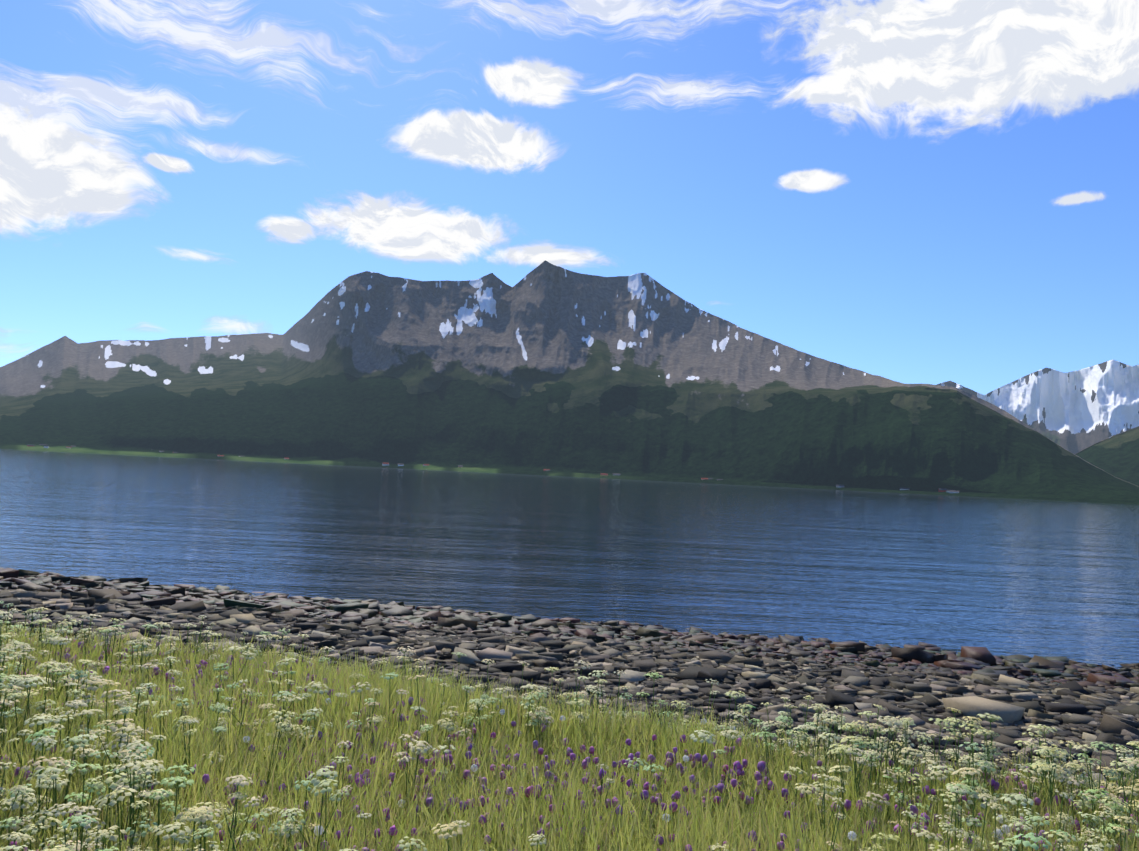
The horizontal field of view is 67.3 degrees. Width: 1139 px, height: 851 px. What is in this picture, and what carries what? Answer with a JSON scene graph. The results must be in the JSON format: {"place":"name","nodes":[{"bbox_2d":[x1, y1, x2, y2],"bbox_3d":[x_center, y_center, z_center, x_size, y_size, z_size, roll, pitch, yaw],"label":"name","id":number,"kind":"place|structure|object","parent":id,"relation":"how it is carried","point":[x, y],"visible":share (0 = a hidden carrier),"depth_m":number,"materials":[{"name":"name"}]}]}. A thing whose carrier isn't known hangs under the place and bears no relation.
{"place":"outdoors","nodes":[
{"label":"outdoors","id":0,"kind":"place"},
{"bbox_2d":[0,449,1138,668],"bbox_3d":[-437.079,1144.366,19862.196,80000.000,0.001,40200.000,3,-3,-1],"label":"fjord water","id":1,"kind":"structure","parent":0,"point":[1006,577],"depth_m":60.23,"materials":[{"name":"blue liquid"}]},
{"bbox_2d":[0,260,1138,504],"bbox_3d":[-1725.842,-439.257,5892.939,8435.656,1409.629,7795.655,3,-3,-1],"label":"mountain terrain","id":2,"kind":"structure","parent":0,"point":[552,368],"depth_m":4050.58,"materials":[{"name":"green plant"}]},
{"bbox_2d":[27,444,958,492],"bbox_3d":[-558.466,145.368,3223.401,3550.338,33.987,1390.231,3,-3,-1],"label":"shore houses","id":3,"kind":"structure","parent":2,"relation":"on","point":[901,488],"depth_m":3290.93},
{"bbox_2d":[0,620,1138,850],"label":"meadow grass","id":4,"kind":"structure","parent":0,"point":[762,818],"depth_m":5.83,"materials":[{"name":"green plant"}]},
{"bbox_2d":[0,0,1138,394],"label":"sky","id":5,"kind":"structure","parent":0,"point":[934,192],"materials":[{"name":"blue"}]},
{"bbox_2d":[0,567,1138,799],"bbox_3d":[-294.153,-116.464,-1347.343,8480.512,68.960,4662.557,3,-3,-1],"label":"shore ground","id":6,"kind":"structure","parent":0,"point":[770,688],"depth_m":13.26,"materials":[{"name":"stone"}]},
{"bbox_2d":[0,607,1138,850],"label":"flower stems","id":7,"kind":"object","parent":6,"relation":"on","point":[1050,791],"visible":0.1,"depth_m":5.88,"materials":[{"name":"green plant"}]},
{"bbox_2d":[16,670,1010,850],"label":"dandelion clocks","id":8,"kind":"object","parent":7,"relation":"attached to","point":[851,833],"visible":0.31,"depth_m":5.87,"materials":[{"name":"white plant"}]},
{"bbox_2d":[0,632,1137,850],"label":"purple wildflowers","id":9,"kind":"object","parent":7,"relation":"attached to","point":[761,766],"visible":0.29,"depth_m":5.84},
{"bbox_2d":[0,601,1138,850],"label":"white wildflowers","id":10,"kind":"object","parent":7,"relation":"attached to","point":[202,815],"visible":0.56,"depth_m":5.64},
{"bbox_2d":[937,360,1138,453],"bbox_3d":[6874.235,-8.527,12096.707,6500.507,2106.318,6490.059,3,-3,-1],"label":"snowy mountain","id":11,"kind":"structure","parent":0,"point":[1074,412],"depth_m":12969.45,"materials":[{"name":"white snow"}]},
{"bbox_2d":[1075,426,1138,485],"bbox_3d":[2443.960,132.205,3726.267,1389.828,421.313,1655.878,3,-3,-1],"label":"slope","id":12,"kind":"structure","parent":0,"point":[1117,455],"depth_m":3425.84,"materials":[{"name":"green plant"}]}
]}

